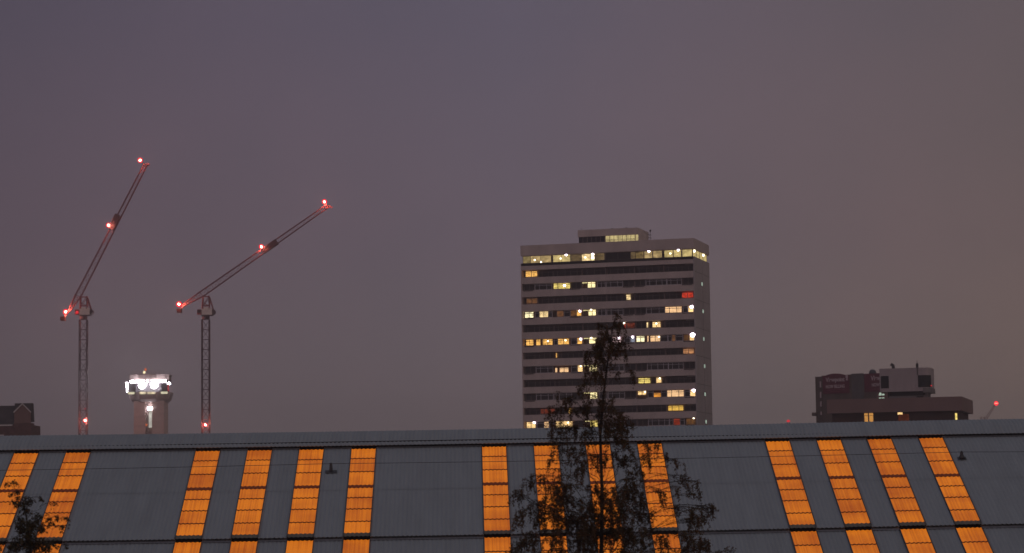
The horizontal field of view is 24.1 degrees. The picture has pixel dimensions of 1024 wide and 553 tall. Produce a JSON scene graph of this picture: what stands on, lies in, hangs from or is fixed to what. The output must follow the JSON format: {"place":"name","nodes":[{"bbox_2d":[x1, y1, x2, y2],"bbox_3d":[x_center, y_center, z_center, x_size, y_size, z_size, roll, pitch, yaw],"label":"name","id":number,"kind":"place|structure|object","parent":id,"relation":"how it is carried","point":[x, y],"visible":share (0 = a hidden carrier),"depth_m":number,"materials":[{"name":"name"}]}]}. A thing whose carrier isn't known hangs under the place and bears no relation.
{"place":"outdoors","nodes":[
{"label":"outdoors","id":0,"kind":"place"},
{"bbox_2d":[0,403,39,435],"bbox_3d":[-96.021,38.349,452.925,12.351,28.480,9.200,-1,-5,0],"label":"brick building","id":1,"kind":"structure","parent":0,"point":[17,419],"depth_m":449.69,"materials":[{"name":"brick"}]},
{"bbox_2d":[126,368,172,433],"bbox_3d":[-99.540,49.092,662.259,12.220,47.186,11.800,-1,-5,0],"label":"tower","id":2,"kind":"structure","parent":0,"point":[152,399],"depth_m":659.47,"materials":[{"name":"concrete"}]},
{"bbox_2d":[0,0,1023,434],"label":"sky","id":3,"kind":"structure","parent":0,"point":[850,173],"materials":[{"name":"grey"}]},
{"bbox_2d":[520,227,712,428],"bbox_3d":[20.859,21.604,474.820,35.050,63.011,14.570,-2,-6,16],"label":"apartment tower","id":4,"kind":"structure","parent":0,"point":[655,294],"depth_m":469.61,"materials":[{"name":"concrete"}]},
{"bbox_2d":[523,256,530,263],"bbox_3d":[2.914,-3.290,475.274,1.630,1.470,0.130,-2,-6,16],"label":"lit window","id":5,"kind":"structure","parent":4,"relation":"in","point":[526,259],"depth_m":475.22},
{"bbox_2d":[524,311,533,317],"bbox_3d":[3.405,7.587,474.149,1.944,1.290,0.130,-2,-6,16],"label":"lit window","id":6,"kind":"structure","parent":4,"relation":"in","point":[526,314],"depth_m":474.18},
{"bbox_2d":[524,284,534,290],"bbox_3d":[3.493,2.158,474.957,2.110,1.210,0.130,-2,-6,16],"label":"window","id":7,"kind":"structure","parent":4,"relation":"in","point":[527,286],"depth_m":474.99,"materials":[{"name":"black glass"}]},
{"bbox_2d":[525,339,533,345],"bbox_3d":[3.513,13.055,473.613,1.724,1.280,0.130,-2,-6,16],"label":"lit window","id":8,"kind":"structure","parent":4,"relation":"in","point":[530,342],"depth_m":473.60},
{"bbox_2d":[526,367,535,373],"bbox_3d":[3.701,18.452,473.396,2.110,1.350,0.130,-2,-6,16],"label":"window","id":9,"kind":"structure","parent":4,"relation":"in","point":[529,370],"depth_m":473.37,"materials":[{"name":"black glass"}]},
{"bbox_2d":[526,394,535,400],"bbox_3d":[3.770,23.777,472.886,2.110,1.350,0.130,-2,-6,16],"label":"window","id":10,"kind":"structure","parent":4,"relation":"in","point":[529,397],"depth_m":472.91,"materials":[{"name":"black glass"}]},
{"bbox_2d":[526,422,535,428],"bbox_3d":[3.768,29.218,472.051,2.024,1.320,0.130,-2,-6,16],"label":"lit window","id":11,"kind":"structure","parent":4,"relation":"in","point":[530,425],"depth_m":472.10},
{"bbox_2d":[525,271,537,276],"bbox_3d":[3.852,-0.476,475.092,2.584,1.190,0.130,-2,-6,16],"label":"lit window","id":12,"kind":"structure","parent":4,"relation":"in","point":[527,273],"depth_m":475.05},
{"bbox_2d":[526,298,537,303],"bbox_3d":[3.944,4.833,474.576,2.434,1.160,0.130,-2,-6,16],"label":"lit window","id":13,"kind":"structure","parent":4,"relation":"in","point":[528,300],"depth_m":474.52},
{"bbox_2d":[526,409,540,414],"bbox_3d":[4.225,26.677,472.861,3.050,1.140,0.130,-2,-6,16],"label":"window","id":14,"kind":"structure","parent":4,"relation":"in","point":[528,411],"depth_m":472.91,"materials":[{"name":"black glass"}]},
{"bbox_2d":[525,325,553,331],"bbox_3d":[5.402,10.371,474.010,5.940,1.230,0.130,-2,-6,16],"label":"window","id":15,"kind":"structure","parent":4,"relation":"in","point":[527,328],"depth_m":473.95,"materials":[{"name":"black glass"}]},
{"bbox_2d":[525,353,553,358],"bbox_3d":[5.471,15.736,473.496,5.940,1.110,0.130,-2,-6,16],"label":"window","id":16,"kind":"structure","parent":4,"relation":"in","point":[541,355],"depth_m":473.48,"materials":[{"name":"black glass"}]},
{"bbox_2d":[526,380,554,386],"bbox_3d":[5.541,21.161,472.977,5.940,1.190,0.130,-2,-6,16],"label":"window","id":17,"kind":"structure","parent":4,"relation":"in","point":[528,383],"depth_m":472.91,"materials":[{"name":"black glass"}]},
{"bbox_2d":[531,255,551,262],"bbox_3d":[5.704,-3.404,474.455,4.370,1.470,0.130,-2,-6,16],"label":"lit window","id":18,"kind":"structure","parent":4,"relation":"in","point":[544,258],"depth_m":474.41,"materials":[{"name":"glass"}]},
{"bbox_2d":[535,283,551,289],"bbox_3d":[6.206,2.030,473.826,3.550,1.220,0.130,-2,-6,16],"label":"window","id":19,"kind":"structure","parent":4,"relation":"in","point":[548,286],"depth_m":473.83,"materials":[{"name":"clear glass"}]},
{"bbox_2d":[539,311,548,317],"bbox_3d":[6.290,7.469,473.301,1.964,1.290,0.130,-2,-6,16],"label":"lit window","id":20,"kind":"structure","parent":4,"relation":"in","point":[542,314],"depth_m":473.25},
{"bbox_2d":[536,366,552,372],"bbox_3d":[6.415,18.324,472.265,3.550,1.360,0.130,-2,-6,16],"label":"window","id":21,"kind":"structure","parent":4,"relation":"in","point":[539,369],"depth_m":472.33,"materials":[{"name":"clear glass"}]},
{"bbox_2d":[536,393,553,400],"bbox_3d":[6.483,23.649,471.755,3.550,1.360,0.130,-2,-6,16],"label":"window","id":22,"kind":"structure","parent":4,"relation":"in","point":[543,396],"depth_m":471.75,"materials":[{"name":"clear glass"}]},
{"bbox_2d":[538,271,552,276],"bbox_3d":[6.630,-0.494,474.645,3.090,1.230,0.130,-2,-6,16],"label":"window","id":23,"kind":"structure","parent":4,"relation":"in","point":[540,273],"depth_m":474.64,"materials":[{"name":"black glass"}]},
{"bbox_2d":[538,298,553,303],"bbox_3d":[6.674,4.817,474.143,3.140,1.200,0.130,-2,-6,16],"label":"window","id":24,"kind":"structure","parent":4,"relation":"in","point":[540,300],"depth_m":474.18,"materials":[{"name":"black glass"}]},
{"bbox_2d":[542,339,552,345],"bbox_3d":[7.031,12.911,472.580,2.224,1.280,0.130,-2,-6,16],"label":"lit window","id":25,"kind":"structure","parent":4,"relation":"in","point":[544,341],"depth_m":472.56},
{"bbox_2d":[540,408,555,413],"bbox_3d":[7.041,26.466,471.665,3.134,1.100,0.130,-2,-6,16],"label":"lit window","id":26,"kind":"structure","parent":4,"relation":"in","point":[542,411],"depth_m":471.75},
{"bbox_2d":[556,310,563,316],"bbox_3d":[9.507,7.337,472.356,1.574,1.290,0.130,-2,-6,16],"label":"lit window","id":27,"kind":"structure","parent":4,"relation":"in","point":[560,313],"depth_m":472.33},
{"bbox_2d":[553,283,570,288],"bbox_3d":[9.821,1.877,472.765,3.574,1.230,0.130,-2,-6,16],"label":"lit window","id":28,"kind":"structure","parent":4,"relation":"in","point":[555,285],"depth_m":472.79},
{"bbox_2d":[553,254,570,261],"bbox_3d":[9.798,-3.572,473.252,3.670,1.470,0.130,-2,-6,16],"label":"lit window","id":29,"kind":"structure","parent":4,"relation":"in","point":[556,258],"depth_m":473.25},
{"bbox_2d":[555,393,571,399],"bbox_3d":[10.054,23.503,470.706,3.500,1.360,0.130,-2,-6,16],"label":"window","id":30,"kind":"structure","parent":4,"relation":"in","point":[561,395],"depth_m":470.72,"materials":[{"name":"black glass"}]},
{"bbox_2d":[558,338,569,344],"bbox_3d":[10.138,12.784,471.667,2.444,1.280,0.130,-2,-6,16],"label":"lit window","id":31,"kind":"structure","parent":4,"relation":"in","point":[561,341],"depth_m":471.64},
{"bbox_2d":[559,367,568,372],"bbox_3d":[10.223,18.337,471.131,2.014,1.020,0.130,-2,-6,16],"label":"lit window","id":32,"kind":"structure","parent":4,"relation":"in","point":[561,369],"depth_m":471.18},
{"bbox_2d":[555,421,572,427],"bbox_3d":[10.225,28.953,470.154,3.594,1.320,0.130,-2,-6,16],"label":"lit window","id":33,"kind":"structure","parent":4,"relation":"in","point":[565,422],"depth_m":470.14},
{"bbox_2d":[553,269,580,275],"bbox_3d":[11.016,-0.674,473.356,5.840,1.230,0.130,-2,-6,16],"label":"window","id":34,"kind":"structure","parent":4,"relation":"in","point":[556,272],"depth_m":473.37,"materials":[{"name":"black glass"}]},
{"bbox_2d":[554,296,581,302],"bbox_3d":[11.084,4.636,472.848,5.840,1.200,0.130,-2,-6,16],"label":"window","id":35,"kind":"structure","parent":4,"relation":"in","point":[557,299],"depth_m":472.91,"materials":[{"name":"black glass"}]},
{"bbox_2d":[554,324,581,330],"bbox_3d":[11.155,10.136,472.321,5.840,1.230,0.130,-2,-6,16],"label":"window","id":36,"kind":"structure","parent":4,"relation":"in","point":[556,327],"depth_m":472.33,"materials":[{"name":"black glass"}]},
{"bbox_2d":[555,380,582,385],"bbox_3d":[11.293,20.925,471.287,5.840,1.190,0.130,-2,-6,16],"label":"window","id":37,"kind":"structure","parent":4,"relation":"in","point":[557,382],"depth_m":471.41,"materials":[{"name":"black glass"}]},
{"bbox_2d":[558,352,582,357],"bbox_3d":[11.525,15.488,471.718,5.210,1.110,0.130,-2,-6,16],"label":"window","id":38,"kind":"structure","parent":4,"relation":"in","point":[573,354],"depth_m":471.64,"materials":[{"name":"black glass"}]},
{"bbox_2d":[571,282,581,288],"bbox_3d":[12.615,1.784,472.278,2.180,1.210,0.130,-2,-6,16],"label":"window","id":39,"kind":"structure","parent":4,"relation":"in","point":[576,285],"depth_m":472.21,"materials":[{"name":"black glass"}]},
{"bbox_2d":[571,254,581,261],"bbox_3d":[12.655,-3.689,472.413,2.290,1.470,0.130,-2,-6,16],"label":"lit window","id":40,"kind":"structure","parent":4,"relation":"in","point":[574,257],"depth_m":472.44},
{"bbox_2d":[582,253,590,260],"bbox_3d":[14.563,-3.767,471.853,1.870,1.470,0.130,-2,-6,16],"label":"lit window","id":41,"kind":"structure","parent":4,"relation":"in","point":[588,256],"depth_m":471.87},
{"bbox_2d":[587,282,595,287],"bbox_3d":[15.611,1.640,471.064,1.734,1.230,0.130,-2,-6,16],"label":"lit window","id":42,"kind":"structure","parent":4,"relation":"in","point":[590,284],"depth_m":471.06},
{"bbox_2d":[579,236,604,242],"bbox_3d":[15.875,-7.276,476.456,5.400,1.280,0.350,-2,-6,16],"label":"window","id":43,"kind":"structure","parent":4,"relation":"in","point":[598,238],"depth_m":476.50,"materials":[{"name":"black glass"}]},
{"bbox_2d":[588,309,596,315],"bbox_3d":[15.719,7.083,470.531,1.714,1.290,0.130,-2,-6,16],"label":"lit window","id":44,"kind":"structure","parent":4,"relation":"in","point":[592,312],"depth_m":470.49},
{"bbox_2d":[583,268,604,274],"bbox_3d":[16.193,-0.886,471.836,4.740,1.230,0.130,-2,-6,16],"label":"window","id":45,"kind":"structure","parent":4,"relation":"in","point":[585,271],"depth_m":471.87,"materials":[{"name":"black glass"}]},
{"bbox_2d":[583,296,605,301],"bbox_3d":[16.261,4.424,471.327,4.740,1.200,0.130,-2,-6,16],"label":"window","id":46,"kind":"structure","parent":4,"relation":"in","point":[585,298],"depth_m":471.41,"materials":[{"name":"black glass"}]},
{"bbox_2d":[584,324,605,329],"bbox_3d":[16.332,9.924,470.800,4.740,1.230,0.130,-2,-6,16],"label":"window","id":47,"kind":"structure","parent":4,"relation":"in","point":[586,326],"depth_m":471.06,"materials":[{"name":"black glass"}]},
{"bbox_2d":[595,253,604,260],"bbox_3d":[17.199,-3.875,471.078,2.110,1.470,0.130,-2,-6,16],"label":"lit window","id":48,"kind":"structure","parent":4,"relation":"in","point":[598,256],"depth_m":471.06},
{"bbox_2d":[597,281,605,287],"bbox_3d":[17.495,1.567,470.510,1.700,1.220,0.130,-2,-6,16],"label":"window","id":49,"kind":"structure","parent":4,"relation":"in","point":[600,284],"depth_m":470.49,"materials":[{"name":"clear glass"}]},
{"bbox_2d":[597,309,605,315],"bbox_3d":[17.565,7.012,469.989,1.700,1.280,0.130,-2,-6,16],"label":"window","id":50,"kind":"structure","parent":4,"relation":"in","point":[600,312],"depth_m":470.03,"materials":[{"name":"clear glass"}]},
{"bbox_2d":[606,281,622,286],"bbox_3d":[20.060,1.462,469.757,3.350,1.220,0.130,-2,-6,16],"label":"window","id":51,"kind":"structure","parent":4,"relation":"in","point":[608,283],"depth_m":469.80,"materials":[{"name":"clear glass"}]},
{"bbox_2d":[607,308,622,314],"bbox_3d":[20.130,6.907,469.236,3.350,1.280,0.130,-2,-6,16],"label":"window","id":52,"kind":"structure","parent":4,"relation":"in","point":[618,310],"depth_m":469.23,"materials":[{"name":"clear glass"}]},
{"bbox_2d":[608,364,623,370],"bbox_3d":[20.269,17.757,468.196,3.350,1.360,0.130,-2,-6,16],"label":"window","id":53,"kind":"structure","parent":4,"relation":"in","point":[620,367],"depth_m":468.08,"materials":[{"name":"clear glass"}]},
{"bbox_2d":[608,391,624,398],"bbox_3d":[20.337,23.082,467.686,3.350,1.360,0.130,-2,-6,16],"label":"window","id":54,"kind":"structure","parent":4,"relation":"in","point":[618,394],"depth_m":467.62,"materials":[{"name":"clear glass"}]},
{"bbox_2d":[607,295,626,300],"bbox_3d":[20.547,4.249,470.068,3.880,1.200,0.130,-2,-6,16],"label":"window","id":55,"kind":"structure","parent":4,"relation":"in","point":[609,297],"depth_m":470.14,"materials":[{"name":"black glass"}]},
{"bbox_2d":[605,252,630,259],"bbox_3d":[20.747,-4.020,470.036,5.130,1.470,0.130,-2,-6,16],"label":"window","id":56,"kind":"structure","parent":4,"relation":"in","point":[613,255],"depth_m":470.03,"materials":[{"name":"black glass"}]},
{"bbox_2d":[607,267,633,273],"bbox_3d":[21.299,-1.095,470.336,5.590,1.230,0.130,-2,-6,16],"label":"window","id":57,"kind":"structure","parent":4,"relation":"in","point":[629,269],"depth_m":470.37,"materials":[{"name":"black glass"}]},
{"bbox_2d":[605,235,637,241],"bbox_3d":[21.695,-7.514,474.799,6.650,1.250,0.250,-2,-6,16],"label":"lit window","id":58,"kind":"structure","parent":4,"relation":"in","point":[620,237],"depth_m":474.76,"materials":[{"name":"glass"}]},
{"bbox_2d":[610,350,634,356],"bbox_3d":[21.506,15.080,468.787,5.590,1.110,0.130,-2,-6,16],"label":"window","id":59,"kind":"structure","parent":4,"relation":"in","point":[630,353],"depth_m":468.42,"materials":[{"name":"black glass"}]},
{"bbox_2d":[609,378,635,384],"bbox_3d":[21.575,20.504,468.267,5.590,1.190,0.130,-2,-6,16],"label":"window","id":60,"kind":"structure","parent":4,"relation":"in","point":[625,381],"depth_m":468.31,"materials":[{"name":"black glass"}]},
{"bbox_2d":[611,407,635,412],"bbox_3d":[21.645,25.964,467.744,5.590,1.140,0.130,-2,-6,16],"label":"window","id":61,"kind":"structure","parent":4,"relation":"in","point":[620,409],"depth_m":467.51,"materials":[{"name":"black glass"}]},
{"bbox_2d":[623,280,633,286],"bbox_3d":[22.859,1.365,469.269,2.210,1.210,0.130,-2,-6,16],"label":"window","id":62,"kind":"structure","parent":4,"relation":"in","point":[626,283],"depth_m":469.34,"materials":[{"name":"black glass"}]},
{"bbox_2d":[624,308,634,314],"bbox_3d":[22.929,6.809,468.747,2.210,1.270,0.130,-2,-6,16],"label":"window","id":63,"kind":"structure","parent":4,"relation":"in","point":[627,311],"depth_m":468.77,"materials":[{"name":"black glass"}]},
{"bbox_2d":[626,322,634,328],"bbox_3d":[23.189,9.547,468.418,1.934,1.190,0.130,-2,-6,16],"label":"lit window","id":64,"kind":"structure","parent":4,"relation":"in","point":[629,325],"depth_m":468.42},
{"bbox_2d":[625,364,635,370],"bbox_3d":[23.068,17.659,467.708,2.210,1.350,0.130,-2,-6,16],"label":"window","id":65,"kind":"structure","parent":4,"relation":"in","point":[631,366],"depth_m":467.62,"materials":[{"name":"black glass"}]},
{"bbox_2d":[625,391,635,397],"bbox_3d":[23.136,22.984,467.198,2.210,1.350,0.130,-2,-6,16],"label":"window","id":66,"kind":"structure","parent":4,"relation":"in","point":[628,394],"depth_m":467.17,"materials":[{"name":"black glass"}]},
{"bbox_2d":[636,251,643,258],"bbox_3d":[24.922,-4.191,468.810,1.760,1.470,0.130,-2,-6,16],"label":"lit window","id":67,"kind":"structure","parent":4,"relation":"in","point":[639,254],"depth_m":468.77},
{"bbox_2d":[635,280,645,285],"bbox_3d":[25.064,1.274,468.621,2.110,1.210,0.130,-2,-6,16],"label":"window","id":68,"kind":"structure","parent":4,"relation":"in","point":[637,282],"depth_m":468.54,"materials":[{"name":"black glass"}]},
{"bbox_2d":[636,336,644,341],"bbox_3d":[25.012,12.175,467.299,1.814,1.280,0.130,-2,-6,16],"label":"lit window","id":69,"kind":"structure","parent":4,"relation":"in","point":[638,338],"depth_m":467.28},
{"bbox_2d":[636,308,645,313],"bbox_3d":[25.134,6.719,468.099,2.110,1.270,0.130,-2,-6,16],"label":"window","id":70,"kind":"structure","parent":4,"relation":"in","point":[638,310],"depth_m":468.08,"materials":[{"name":"black glass"}]},
{"bbox_2d":[636,322,645,328],"bbox_3d":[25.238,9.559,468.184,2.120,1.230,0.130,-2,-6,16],"label":"window","id":71,"kind":"structure","parent":4,"relation":"in","point":[639,325],"depth_m":468.20,"materials":[{"name":"black glass"}]},
{"bbox_2d":[637,363,646,369],"bbox_3d":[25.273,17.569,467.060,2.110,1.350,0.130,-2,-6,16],"label":"window","id":72,"kind":"structure","parent":4,"relation":"in","point":[640,366],"depth_m":467.05,"materials":[{"name":"black glass"}]},
{"bbox_2d":[638,419,647,425],"bbox_3d":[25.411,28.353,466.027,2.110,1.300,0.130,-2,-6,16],"label":"window","id":73,"kind":"structure","parent":4,"relation":"in","point":[641,422],"depth_m":466.03,"materials":[{"name":"black glass"}]},
{"bbox_2d":[638,377,650,383],"bbox_3d":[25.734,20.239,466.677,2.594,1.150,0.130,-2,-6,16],"label":"lit window","id":74,"kind":"structure","parent":4,"relation":"in","point":[640,380],"depth_m":466.60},
{"bbox_2d":[644,251,652,257],"bbox_3d":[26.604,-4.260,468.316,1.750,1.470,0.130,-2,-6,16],"label":"lit window","id":75,"kind":"structure","parent":4,"relation":"in","point":[647,254],"depth_m":468.31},
{"bbox_2d":[635,266,662,272],"bbox_3d":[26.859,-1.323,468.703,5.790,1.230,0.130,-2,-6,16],"label":"window","id":76,"kind":"structure","parent":4,"relation":"in","point":[653,268],"depth_m":468.77,"materials":[{"name":"black glass"}]},
{"bbox_2d":[636,293,663,299],"bbox_3d":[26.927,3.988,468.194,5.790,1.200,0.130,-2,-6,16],"label":"window","id":77,"kind":"structure","parent":4,"relation":"in","point":[661,295],"depth_m":468.20,"materials":[{"name":"black glass"}]},
{"bbox_2d":[637,350,664,355],"bbox_3d":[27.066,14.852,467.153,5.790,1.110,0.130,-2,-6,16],"label":"window","id":78,"kind":"structure","parent":4,"relation":"in","point":[639,352],"depth_m":467.17,"materials":[{"name":"black glass"}]},
{"bbox_2d":[638,406,665,411],"bbox_3d":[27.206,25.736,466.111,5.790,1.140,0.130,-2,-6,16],"label":"window","id":79,"kind":"structure","parent":4,"relation":"in","point":[640,408],"depth_m":466.14,"materials":[{"name":"black glass"}]},
{"bbox_2d":[646,307,664,313],"bbox_3d":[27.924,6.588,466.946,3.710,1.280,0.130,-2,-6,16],"label":"window","id":80,"kind":"structure","parent":4,"relation":"in","point":[649,310],"depth_m":466.94,"materials":[{"name":"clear glass"}]},
{"bbox_2d":[650,335,660,341],"bbox_3d":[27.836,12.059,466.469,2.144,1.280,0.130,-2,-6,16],"label":"lit window","id":81,"kind":"structure","parent":4,"relation":"in","point":[653,338],"depth_m":466.48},
{"bbox_2d":[646,279,666,285],"bbox_3d":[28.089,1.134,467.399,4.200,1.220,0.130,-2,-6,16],"label":"window","id":82,"kind":"structure","parent":4,"relation":"in","point":[650,282],"depth_m":467.40,"materials":[{"name":"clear glass"}]},
{"bbox_2d":[652,321,660,327],"bbox_3d":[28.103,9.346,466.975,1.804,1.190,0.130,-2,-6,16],"label":"lit window","id":83,"kind":"structure","parent":4,"relation":"in","point":[658,325],"depth_m":466.94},
{"bbox_2d":[647,363,667,369],"bbox_3d":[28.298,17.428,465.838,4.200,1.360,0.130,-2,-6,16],"label":"window","id":84,"kind":"structure","parent":4,"relation":"in","point":[650,366],"depth_m":465.80,"materials":[{"name":"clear glass"}]},
{"bbox_2d":[653,250,661,257],"bbox_3d":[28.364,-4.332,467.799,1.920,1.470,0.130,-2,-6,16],"label":"lit window","id":85,"kind":"structure","parent":4,"relation":"in","point":[656,254],"depth_m":467.85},
{"bbox_2d":[648,419,668,425],"bbox_3d":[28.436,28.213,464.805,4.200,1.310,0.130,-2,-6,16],"label":"window","id":86,"kind":"structure","parent":4,"relation":"in","point":[651,422],"depth_m":464.89,"materials":[{"name":"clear glass"}]},
{"bbox_2d":[664,250,672,257],"bbox_3d":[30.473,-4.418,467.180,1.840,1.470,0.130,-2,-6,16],"label":"lit window","id":87,"kind":"structure","parent":4,"relation":"in","point":[666,252],"depth_m":467.17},
{"bbox_2d":[665,293,681,298],"bbox_3d":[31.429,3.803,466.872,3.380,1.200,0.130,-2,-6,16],"label":"window","id":88,"kind":"structure","parent":4,"relation":"in","point":[667,295],"depth_m":466.94,"materials":[{"name":"black glass"}]},
{"bbox_2d":[665,306,681,312],"bbox_3d":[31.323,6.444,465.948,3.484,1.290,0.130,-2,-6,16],"label":"lit window","id":89,"kind":"structure","parent":4,"relation":"in","point":[672,309],"depth_m":465.91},
{"bbox_2d":[667,278,681,284],"bbox_3d":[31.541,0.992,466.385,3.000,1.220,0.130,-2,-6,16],"label":"window","id":90,"kind":"structure","parent":4,"relation":"in","point":[675,281],"depth_m":466.37,"materials":[{"name":"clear glass"}]},
{"bbox_2d":[666,349,682,354],"bbox_3d":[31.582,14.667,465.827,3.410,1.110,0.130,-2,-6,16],"label":"window","id":91,"kind":"structure","parent":4,"relation":"in","point":[668,351],"depth_m":465.80,"materials":[{"name":"black glass"}]},
{"bbox_2d":[667,390,683,396],"bbox_3d":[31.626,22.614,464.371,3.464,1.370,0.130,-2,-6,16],"label":"lit window","id":92,"kind":"structure","parent":4,"relation":"in","point":[670,393],"depth_m":464.44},
{"bbox_2d":[668,362,683,369],"bbox_3d":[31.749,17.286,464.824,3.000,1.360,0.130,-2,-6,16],"label":"window","id":93,"kind":"structure","parent":4,"relation":"in","point":[671,365],"depth_m":464.89,"materials":[{"name":"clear glass"}]},
{"bbox_2d":[668,405,683,410],"bbox_3d":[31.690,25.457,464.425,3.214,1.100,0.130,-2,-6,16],"label":"lit window","id":94,"kind":"structure","parent":4,"relation":"in","point":[670,407],"depth_m":464.44,"materials":[{"name":"glass"}]},
{"bbox_2d":[673,418,680,424],"bbox_3d":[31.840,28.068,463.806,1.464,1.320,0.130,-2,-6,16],"label":"lit window","id":95,"kind":"structure","parent":4,"relation":"in","point":[676,421],"depth_m":463.87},
{"bbox_2d":[673,249,681,256],"bbox_3d":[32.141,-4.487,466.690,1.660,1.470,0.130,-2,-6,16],"label":"lit window","id":96,"kind":"structure","parent":4,"relation":"in","point":[676,253],"depth_m":466.71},
{"bbox_2d":[665,265,692,271],"bbox_3d":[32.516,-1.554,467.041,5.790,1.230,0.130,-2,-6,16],"label":"window","id":97,"kind":"structure","parent":4,"relation":"in","point":[677,267],"depth_m":467.05,"materials":[{"name":"black glass"}]},
{"bbox_2d":[666,321,693,327],"bbox_3d":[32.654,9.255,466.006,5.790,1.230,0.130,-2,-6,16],"label":"window","id":98,"kind":"structure","parent":4,"relation":"in","point":[669,324],"depth_m":466.03,"materials":[{"name":"black glass"}]},
{"bbox_2d":[667,377,695,382],"bbox_3d":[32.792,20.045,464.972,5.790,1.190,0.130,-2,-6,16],"label":"window","id":99,"kind":"structure","parent":4,"relation":"in","point":[669,379],"depth_m":465.01,"materials":[{"name":"black glass"}]},
{"bbox_2d":[682,249,691,256],"bbox_3d":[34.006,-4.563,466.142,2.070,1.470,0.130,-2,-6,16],"label":"lit window","id":100,"kind":"structure","parent":4,"relation":"in","point":[685,252],"depth_m":466.14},
{"bbox_2d":[681,292,693,297],"bbox_3d":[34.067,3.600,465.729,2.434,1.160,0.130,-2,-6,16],"label":"lit window","id":101,"kind":"structure","parent":4,"relation":"in","point":[683,294],"depth_m":465.69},
{"bbox_2d":[683,278,693,283],"bbox_3d":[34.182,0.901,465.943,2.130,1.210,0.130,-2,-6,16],"label":"window","id":102,"kind":"structure","parent":4,"relation":"in","point":[685,280],"depth_m":465.91,"materials":[{"name":"black glass"}]},
{"bbox_2d":[683,348,693,353],"bbox_3d":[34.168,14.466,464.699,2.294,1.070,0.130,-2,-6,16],"label":"lit window","id":103,"kind":"structure","parent":4,"relation":"in","point":[689,350],"depth_m":464.67,"materials":[{"name":"orange glass"}]},
{"bbox_2d":[684,362,694,368],"bbox_3d":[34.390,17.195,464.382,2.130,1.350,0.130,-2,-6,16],"label":"window","id":104,"kind":"structure","parent":4,"relation":"in","point":[687,365],"depth_m":464.44,"materials":[{"name":"black glass"}]},
{"bbox_2d":[684,405,695,410],"bbox_3d":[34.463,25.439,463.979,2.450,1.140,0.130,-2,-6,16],"label":"window","id":105,"kind":"structure","parent":4,"relation":"in","point":[686,407],"depth_m":463.98,"materials":[{"name":"black glass"}]},
{"bbox_2d":[686,418,695,424],"bbox_3d":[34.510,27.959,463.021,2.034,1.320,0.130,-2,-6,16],"label":"lit window","id":106,"kind":"structure","parent":4,"relation":"in","point":[689,421],"depth_m":463.08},
{"bbox_2d":[692,249,706,261],"bbox_3d":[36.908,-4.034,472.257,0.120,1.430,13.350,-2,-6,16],"label":"lit window","id":107,"kind":"structure","parent":4,"relation":"in","point":[697,254],"depth_m":471.75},
{"bbox_2d":[812,369,879,422],"bbox_3d":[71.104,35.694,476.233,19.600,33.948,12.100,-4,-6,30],"label":"wrapped block","id":108,"kind":"structure","parent":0,"point":[835,386],"depth_m":474.06,"materials":[{"name":"plastic"}]},
{"bbox_2d":[827,363,972,422],"bbox_3d":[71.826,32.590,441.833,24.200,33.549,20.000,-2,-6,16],"label":"fascia block","id":109,"kind":"structure","parent":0,"point":[903,394],"depth_m":435.33,"materials":[{"name":"concrete"}]},
{"bbox_2d":[864,413,873,421],"bbox_3d":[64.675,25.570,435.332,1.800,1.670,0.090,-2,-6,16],"label":"lit window","id":110,"kind":"structure","parent":109,"relation":"in","point":[868,417],"depth_m":435.34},
{"bbox_2d":[898,412,908,420],"bbox_3d":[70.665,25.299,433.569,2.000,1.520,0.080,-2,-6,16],"label":"lit window","id":111,"kind":"structure","parent":109,"relation":"in","point":[901,417],"depth_m":433.54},
{"label":"ground","id":112,"kind":"structure","parent":0,"visible":0},
{"bbox_2d":[0,479,70,552],"bbox_3d":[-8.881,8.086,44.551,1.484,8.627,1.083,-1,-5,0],"label":"leafy tree","id":113,"kind":"object","parent":112,"relation":"on","point":[30,525],"visible":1,"depth_m":44.72,"materials":[{"name":"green plant"}]},
{"bbox_2d":[60,158,149,434],"bbox_3d":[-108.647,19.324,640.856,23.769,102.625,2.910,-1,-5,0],"label":"tower crane","id":114,"kind":"object","parent":112,"relation":"on","point":[83,313],"visible":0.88,"depth_m":641.83,"materials":[{"name":"metal"}]},
{"bbox_2d":[176,199,331,432],"bbox_3d":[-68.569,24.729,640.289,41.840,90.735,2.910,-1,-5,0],"label":"tower crane","id":115,"kind":"object","parent":112,"relation":"on","point":[205,313],"visible":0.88,"depth_m":641.74,"materials":[{"name":"metal"}]},
{"bbox_2d":[0,419,1023,552],"bbox_3d":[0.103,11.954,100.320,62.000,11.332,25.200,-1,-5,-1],"label":"industrial shed","id":116,"kind":"structure","parent":112,"relation":"on","point":[387,498],"depth_m":95.68,"materials":[{"name":"metal"}]},
{"bbox_2d":[325,463,336,472],"bbox_3d":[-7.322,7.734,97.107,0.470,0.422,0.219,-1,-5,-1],"label":"anchor post","id":117,"kind":"object","parent":116,"relation":"on","point":[330,470],"visible":1,"depth_m":97.08,"materials":[{"name":"metal"}]},
{"bbox_2d":[957,451,966,459],"bbox_3d":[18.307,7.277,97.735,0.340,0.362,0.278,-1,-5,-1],"label":"anchor post","id":118,"kind":"object","parent":116,"relation":"on","point":[961,457],"visible":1,"depth_m":97.66,"materials":[{"name":"metal"}]},
{"bbox_2d":[0,451,1023,470],"bbox_3d":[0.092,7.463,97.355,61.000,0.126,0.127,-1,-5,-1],"label":"safety cable","id":119,"kind":"object","parent":118,"relation":"attached to","point":[480,461],"visible":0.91,"depth_m":97.25,"materials":[{"name":"metal"}]},
{"bbox_2d":[505,311,735,552],"bbox_3d":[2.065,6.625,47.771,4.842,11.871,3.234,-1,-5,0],"label":"birch tree","id":120,"kind":"object","parent":112,"relation":"on","point":[582,531],"visible":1,"depth_m":47.76,"materials":[{"name":"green plant"}]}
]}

